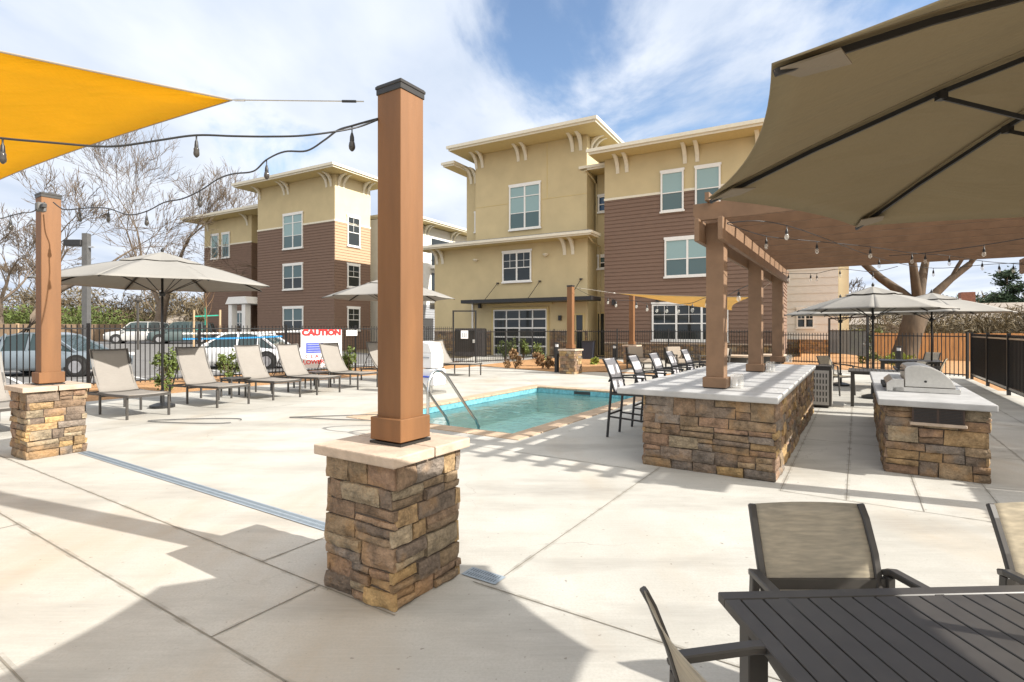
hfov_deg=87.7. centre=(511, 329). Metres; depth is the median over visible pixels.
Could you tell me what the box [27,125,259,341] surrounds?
bare tree
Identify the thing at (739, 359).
stone table
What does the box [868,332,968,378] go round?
iron fence
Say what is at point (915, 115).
market umbrella
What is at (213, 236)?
window
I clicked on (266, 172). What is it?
string lights
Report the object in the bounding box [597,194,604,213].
window
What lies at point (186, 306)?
woodland
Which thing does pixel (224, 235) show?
window
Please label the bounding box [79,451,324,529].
trench drain
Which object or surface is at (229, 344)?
parked car
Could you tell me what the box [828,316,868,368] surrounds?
fence gate
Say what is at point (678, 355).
lounge chair
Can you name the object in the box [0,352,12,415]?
chaise lounge
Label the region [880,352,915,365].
shrub
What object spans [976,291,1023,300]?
woodland
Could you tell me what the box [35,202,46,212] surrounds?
floodlight
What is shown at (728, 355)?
lounge chair
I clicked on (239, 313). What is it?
window
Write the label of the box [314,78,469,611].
stone post
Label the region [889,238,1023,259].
string lights
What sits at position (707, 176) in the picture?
window
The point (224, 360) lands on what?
shrub
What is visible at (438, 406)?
pool handrail
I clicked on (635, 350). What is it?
lounge chair
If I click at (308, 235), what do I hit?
apartment building
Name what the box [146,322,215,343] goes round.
parked car
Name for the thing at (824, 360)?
dining chair
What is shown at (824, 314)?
market umbrella
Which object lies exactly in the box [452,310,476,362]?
fence gate
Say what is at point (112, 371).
chaise lounge
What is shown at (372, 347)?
chaise lounge
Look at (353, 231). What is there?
window
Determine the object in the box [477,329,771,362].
iron fence
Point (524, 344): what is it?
shrub
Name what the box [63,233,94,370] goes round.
parking lamp
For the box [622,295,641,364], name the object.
stone post
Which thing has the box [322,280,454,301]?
market umbrella
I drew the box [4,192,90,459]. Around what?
stone post
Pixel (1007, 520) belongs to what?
dining chair
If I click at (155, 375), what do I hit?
parking kerb
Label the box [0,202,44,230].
string lights
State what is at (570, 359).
stone post
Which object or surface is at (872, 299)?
market umbrella
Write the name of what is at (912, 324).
oak tree
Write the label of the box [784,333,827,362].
iron fence
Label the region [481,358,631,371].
mulch bed
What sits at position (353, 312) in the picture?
window
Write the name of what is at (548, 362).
shrub
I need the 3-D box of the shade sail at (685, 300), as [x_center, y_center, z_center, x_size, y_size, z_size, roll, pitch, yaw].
[4.802,-1.124,17.540,5.427,0.659,11.784,0,0,18]
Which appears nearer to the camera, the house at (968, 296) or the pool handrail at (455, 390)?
the pool handrail at (455, 390)
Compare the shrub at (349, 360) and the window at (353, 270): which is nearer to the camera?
the shrub at (349, 360)
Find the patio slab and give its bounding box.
[460,355,701,373]
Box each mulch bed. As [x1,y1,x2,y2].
[8,361,670,401]
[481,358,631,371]
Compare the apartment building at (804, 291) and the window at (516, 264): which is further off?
the apartment building at (804, 291)
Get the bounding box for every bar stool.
[602,358,655,436]
[627,355,674,426]
[648,353,691,377]
[665,351,704,373]
[680,349,705,370]
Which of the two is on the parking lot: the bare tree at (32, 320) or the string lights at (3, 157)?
the bare tree at (32, 320)
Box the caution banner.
[301,329,341,367]
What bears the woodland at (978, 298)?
on the ground at (361, 351)
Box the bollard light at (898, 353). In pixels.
[896,346,901,368]
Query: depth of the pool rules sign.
19.84 m
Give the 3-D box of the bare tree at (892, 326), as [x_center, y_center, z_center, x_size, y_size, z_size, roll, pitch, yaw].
[26.131,0.305,36.211,2.135,2.933,2.075,0,0,-27]
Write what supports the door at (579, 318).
in the apartment building at (593, 203)
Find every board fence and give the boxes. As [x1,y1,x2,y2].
[0,323,126,340]
[875,333,1023,360]
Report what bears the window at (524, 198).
in the apartment building at (593, 203)
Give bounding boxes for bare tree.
[0,203,94,323]
[0,246,76,306]
[13,159,248,332]
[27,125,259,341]
[117,234,191,312]
[152,235,203,256]
[849,277,865,292]
[880,315,902,332]
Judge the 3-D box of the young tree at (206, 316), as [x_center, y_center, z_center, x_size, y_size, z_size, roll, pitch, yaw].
[-14.041,-0.789,24.528,1.009,4.679,0.966,0,0,-41]
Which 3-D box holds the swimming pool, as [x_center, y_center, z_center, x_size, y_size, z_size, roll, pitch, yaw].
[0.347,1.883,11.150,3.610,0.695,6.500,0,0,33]
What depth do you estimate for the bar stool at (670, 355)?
10.37 m
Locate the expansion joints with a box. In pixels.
[0,372,1023,681]
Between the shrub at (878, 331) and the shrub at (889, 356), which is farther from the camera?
the shrub at (878, 331)
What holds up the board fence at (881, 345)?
on the mulch ground at (834, 358)
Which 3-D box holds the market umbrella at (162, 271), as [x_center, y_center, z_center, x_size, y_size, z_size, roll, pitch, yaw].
[-6.950,-0.040,10.600,3.753,3.180,3.753,0,0,-31]
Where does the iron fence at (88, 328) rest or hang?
on the mulch bed at (147, 385)
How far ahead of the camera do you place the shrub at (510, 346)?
26.19 m
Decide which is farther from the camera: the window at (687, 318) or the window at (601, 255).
the window at (601, 255)
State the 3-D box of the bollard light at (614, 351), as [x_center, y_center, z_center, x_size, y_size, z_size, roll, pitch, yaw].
[4.150,1.075,21.600,0.200,0.950,0.200,0,0,0]
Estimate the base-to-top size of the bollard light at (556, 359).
1.080 m
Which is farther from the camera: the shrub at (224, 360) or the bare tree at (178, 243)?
the bare tree at (178, 243)
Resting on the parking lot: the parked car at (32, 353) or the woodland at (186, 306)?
the parked car at (32, 353)
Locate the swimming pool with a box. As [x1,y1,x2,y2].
[346,385,641,439]
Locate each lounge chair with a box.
[625,346,652,368]
[663,347,693,366]
[698,348,731,367]
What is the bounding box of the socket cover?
[732,376,737,385]
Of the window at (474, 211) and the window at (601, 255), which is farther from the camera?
the window at (474, 211)
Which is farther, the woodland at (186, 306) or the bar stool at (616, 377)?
the woodland at (186, 306)
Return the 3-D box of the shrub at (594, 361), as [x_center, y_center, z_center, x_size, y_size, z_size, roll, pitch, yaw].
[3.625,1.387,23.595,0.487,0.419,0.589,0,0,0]
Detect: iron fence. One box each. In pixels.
[0,323,452,388]
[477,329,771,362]
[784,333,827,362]
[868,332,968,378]
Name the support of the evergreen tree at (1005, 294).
on the ground at (361, 351)
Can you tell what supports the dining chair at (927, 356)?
on the pool deck
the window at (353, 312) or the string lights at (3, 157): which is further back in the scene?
the window at (353, 312)
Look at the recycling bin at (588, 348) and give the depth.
27.65 m
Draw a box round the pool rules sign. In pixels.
[346,330,356,335]
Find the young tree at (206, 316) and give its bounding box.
[193,261,220,346]
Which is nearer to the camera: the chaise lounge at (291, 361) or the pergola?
the pergola
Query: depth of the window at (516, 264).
31.60 m
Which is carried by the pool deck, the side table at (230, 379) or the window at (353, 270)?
the side table at (230, 379)
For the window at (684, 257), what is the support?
in the apartment building at (593, 203)
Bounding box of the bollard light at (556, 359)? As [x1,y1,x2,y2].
[554,342,558,371]
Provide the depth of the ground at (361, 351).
35.03 m
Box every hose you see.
[148,418,241,423]
[289,414,377,420]
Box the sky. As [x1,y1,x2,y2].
[0,0,1023,312]
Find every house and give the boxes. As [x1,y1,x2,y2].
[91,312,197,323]
[849,292,1023,346]
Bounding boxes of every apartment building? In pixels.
[180,161,466,349]
[423,115,786,360]
[787,266,848,353]
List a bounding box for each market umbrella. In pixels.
[27,247,269,408]
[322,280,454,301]
[708,0,1023,229]
[784,294,899,385]
[797,283,959,398]
[855,289,1018,365]
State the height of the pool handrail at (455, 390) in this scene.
1.492 m
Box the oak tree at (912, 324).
[862,259,976,363]
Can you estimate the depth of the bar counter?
5.85 m
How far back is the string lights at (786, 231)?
6.98 m
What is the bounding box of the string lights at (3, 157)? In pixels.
[0,119,377,163]
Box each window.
[210,233,218,259]
[221,231,229,258]
[237,311,241,331]
[282,211,303,250]
[282,262,302,290]
[282,306,303,332]
[347,214,360,248]
[347,262,360,287]
[347,306,360,330]
[473,211,475,232]
[501,249,531,283]
[508,180,540,231]
[596,254,604,269]
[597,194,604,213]
[651,302,729,342]
[659,167,684,213]
[663,235,705,278]
[694,162,721,203]
[796,307,814,328]
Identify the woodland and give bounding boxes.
[0,286,203,330]
[849,300,1023,348]
[942,293,989,302]
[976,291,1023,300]
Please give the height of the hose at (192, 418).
0.016 m
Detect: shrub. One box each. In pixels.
[149,347,179,390]
[216,348,239,379]
[342,345,356,370]
[496,341,508,358]
[503,348,523,368]
[508,335,516,356]
[521,338,528,359]
[524,342,546,359]
[532,352,544,365]
[539,356,553,368]
[589,357,599,364]
[857,351,882,362]
[869,324,885,351]
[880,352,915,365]
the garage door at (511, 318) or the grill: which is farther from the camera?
the garage door at (511, 318)
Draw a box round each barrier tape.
[183,330,300,333]
[183,336,281,339]
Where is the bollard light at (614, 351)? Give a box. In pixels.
[612,344,616,359]
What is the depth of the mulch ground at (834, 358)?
24.52 m
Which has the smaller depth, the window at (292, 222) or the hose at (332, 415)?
the hose at (332, 415)
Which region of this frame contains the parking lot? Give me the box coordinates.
[5,341,465,384]
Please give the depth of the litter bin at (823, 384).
10.54 m
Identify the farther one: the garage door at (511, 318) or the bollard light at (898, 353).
the garage door at (511, 318)
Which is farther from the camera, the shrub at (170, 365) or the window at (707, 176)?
the window at (707, 176)
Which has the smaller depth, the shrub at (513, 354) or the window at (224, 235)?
the shrub at (513, 354)
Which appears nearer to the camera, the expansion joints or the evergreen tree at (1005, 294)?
the expansion joints
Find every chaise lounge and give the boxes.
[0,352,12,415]
[84,348,170,419]
[167,346,250,407]
[227,344,301,399]
[270,344,340,394]
[312,342,377,389]
[359,342,377,379]
[431,340,481,376]
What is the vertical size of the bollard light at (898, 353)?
0.980 m
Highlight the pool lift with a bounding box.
[423,341,445,394]
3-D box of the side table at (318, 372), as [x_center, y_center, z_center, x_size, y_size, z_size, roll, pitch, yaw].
[-5.150,1.327,14.100,0.480,0.445,0.480,0,0,33]
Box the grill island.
[870,371,998,483]
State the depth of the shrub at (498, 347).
26.55 m
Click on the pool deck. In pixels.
(678, 544)
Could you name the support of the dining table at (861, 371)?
on the pool deck
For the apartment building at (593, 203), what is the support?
on the ground at (361, 351)
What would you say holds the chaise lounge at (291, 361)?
on the pool deck
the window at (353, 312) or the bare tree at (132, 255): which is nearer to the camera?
the window at (353, 312)
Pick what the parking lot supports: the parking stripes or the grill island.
the parking stripes
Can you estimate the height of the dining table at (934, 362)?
0.740 m
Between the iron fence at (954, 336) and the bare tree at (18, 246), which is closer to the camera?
the iron fence at (954, 336)
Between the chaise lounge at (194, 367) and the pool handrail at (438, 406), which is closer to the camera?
the pool handrail at (438, 406)
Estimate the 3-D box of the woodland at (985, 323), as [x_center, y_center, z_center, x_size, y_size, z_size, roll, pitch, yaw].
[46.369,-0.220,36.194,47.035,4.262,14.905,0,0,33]
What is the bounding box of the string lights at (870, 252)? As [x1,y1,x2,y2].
[727,223,1023,269]
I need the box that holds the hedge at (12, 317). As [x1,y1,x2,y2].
[2,303,153,331]
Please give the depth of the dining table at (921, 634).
1.47 m
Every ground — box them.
[342,347,952,358]
[782,353,1005,390]
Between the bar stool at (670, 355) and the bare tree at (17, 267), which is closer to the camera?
the bar stool at (670, 355)
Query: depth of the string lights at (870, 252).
7.15 m
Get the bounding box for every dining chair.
[640,586,783,681]
[748,502,963,681]
[816,356,855,395]
[910,352,940,365]
[930,358,946,371]
[986,502,1023,585]
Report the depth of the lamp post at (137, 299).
33.44 m
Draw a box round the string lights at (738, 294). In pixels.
[576,285,747,309]
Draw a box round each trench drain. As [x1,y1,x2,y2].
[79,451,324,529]
[462,567,504,583]
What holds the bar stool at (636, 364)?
on the pool deck
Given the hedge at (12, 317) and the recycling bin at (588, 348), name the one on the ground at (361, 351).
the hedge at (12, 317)
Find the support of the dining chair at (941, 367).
on the pool deck
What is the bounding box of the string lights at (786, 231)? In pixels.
[727,220,1012,273]
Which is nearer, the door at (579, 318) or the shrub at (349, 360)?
the shrub at (349, 360)
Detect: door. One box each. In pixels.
[491,307,548,355]
[574,313,584,355]
[597,312,604,355]
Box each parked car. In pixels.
[0,332,134,376]
[103,322,170,343]
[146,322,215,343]
[201,333,300,369]
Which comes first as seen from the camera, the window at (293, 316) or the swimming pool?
the swimming pool
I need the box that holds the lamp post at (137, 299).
[134,296,141,349]
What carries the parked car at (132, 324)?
on the parking lot
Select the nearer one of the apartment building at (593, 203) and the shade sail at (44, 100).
the shade sail at (44, 100)
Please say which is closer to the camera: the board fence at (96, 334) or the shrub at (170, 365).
the shrub at (170, 365)
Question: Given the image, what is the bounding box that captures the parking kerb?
[8,357,480,383]
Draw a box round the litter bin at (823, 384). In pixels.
[808,364,832,406]
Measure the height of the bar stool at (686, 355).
1.125 m
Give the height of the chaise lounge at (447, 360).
1.181 m
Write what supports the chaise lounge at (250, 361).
on the pool deck
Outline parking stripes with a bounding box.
[5,364,370,383]
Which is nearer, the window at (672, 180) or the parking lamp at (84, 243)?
the parking lamp at (84, 243)
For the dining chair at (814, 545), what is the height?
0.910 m
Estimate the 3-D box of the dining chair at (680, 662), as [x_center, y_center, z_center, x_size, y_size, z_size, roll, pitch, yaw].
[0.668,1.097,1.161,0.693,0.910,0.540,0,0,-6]
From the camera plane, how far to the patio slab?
25.89 m
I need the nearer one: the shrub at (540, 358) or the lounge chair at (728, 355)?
the lounge chair at (728, 355)
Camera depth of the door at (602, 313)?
30.58 m
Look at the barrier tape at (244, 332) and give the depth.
17.04 m
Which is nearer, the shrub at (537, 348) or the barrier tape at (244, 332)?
the barrier tape at (244, 332)
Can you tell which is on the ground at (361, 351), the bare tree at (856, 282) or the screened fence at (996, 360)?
the bare tree at (856, 282)
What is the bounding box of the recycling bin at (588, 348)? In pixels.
[581,341,595,358]
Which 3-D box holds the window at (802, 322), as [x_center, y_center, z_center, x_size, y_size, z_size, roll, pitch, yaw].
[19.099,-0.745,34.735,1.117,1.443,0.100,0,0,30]
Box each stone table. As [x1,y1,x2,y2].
[730,354,747,362]
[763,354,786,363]
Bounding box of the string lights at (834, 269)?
[783,266,897,277]
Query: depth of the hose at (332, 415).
9.32 m
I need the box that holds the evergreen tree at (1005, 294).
[977,266,1023,302]
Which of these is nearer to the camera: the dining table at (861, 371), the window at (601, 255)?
the dining table at (861, 371)
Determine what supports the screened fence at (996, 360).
on the pool deck
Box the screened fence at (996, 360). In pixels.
[970,332,1023,396]
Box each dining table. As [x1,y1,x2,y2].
[718,585,1023,681]
[848,368,899,406]
[879,359,942,369]
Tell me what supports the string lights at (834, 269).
hanging from the pergola
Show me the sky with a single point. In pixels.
(484, 68)
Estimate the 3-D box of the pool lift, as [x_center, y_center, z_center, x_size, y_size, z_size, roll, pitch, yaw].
[-1.985,0.917,12.974,0.580,1.265,0.550,0,0,33]
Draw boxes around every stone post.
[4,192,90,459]
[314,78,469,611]
[558,285,582,373]
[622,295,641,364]
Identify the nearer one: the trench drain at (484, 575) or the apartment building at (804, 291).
the trench drain at (484, 575)
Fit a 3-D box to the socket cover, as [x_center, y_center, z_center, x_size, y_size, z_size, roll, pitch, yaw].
[2.614,0.597,6.194,0.120,0.160,0.180,0,0,33]
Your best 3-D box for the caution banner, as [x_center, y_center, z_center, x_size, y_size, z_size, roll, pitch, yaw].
[-6.767,0.671,18.992,0.014,1.358,1.569,0,0,42]
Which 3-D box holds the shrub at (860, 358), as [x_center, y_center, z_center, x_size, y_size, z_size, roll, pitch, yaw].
[16.361,1.184,24.447,1.094,0.816,0.907,0,0,42]
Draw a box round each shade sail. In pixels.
[0,50,363,179]
[582,283,769,309]
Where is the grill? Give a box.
[881,362,960,393]
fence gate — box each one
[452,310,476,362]
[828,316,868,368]
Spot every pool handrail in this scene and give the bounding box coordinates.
[423,383,449,425]
[426,369,479,428]
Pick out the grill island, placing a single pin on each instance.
(941, 436)
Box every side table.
[219,376,250,397]
[304,370,330,388]
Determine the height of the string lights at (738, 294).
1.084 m
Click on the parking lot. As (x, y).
(26, 375)
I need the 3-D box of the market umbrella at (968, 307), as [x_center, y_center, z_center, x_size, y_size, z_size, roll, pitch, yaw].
[10.860,0.255,13.800,3.234,2.590,3.234,0,0,0]
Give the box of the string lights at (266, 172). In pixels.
[53,118,377,225]
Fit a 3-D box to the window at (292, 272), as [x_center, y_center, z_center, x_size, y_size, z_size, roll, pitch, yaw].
[-16.060,-3.860,39.034,2.250,2.000,0.100,0,0,30]
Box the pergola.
[693,192,1023,388]
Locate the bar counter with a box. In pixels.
[617,362,815,481]
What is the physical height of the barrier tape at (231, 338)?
0.103 m
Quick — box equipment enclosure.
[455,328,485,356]
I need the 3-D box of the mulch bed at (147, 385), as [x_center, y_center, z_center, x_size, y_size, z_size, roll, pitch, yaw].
[-5.542,1.562,13.709,13.800,0.001,35.000,0,0,33]
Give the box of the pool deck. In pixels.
[0,366,1023,681]

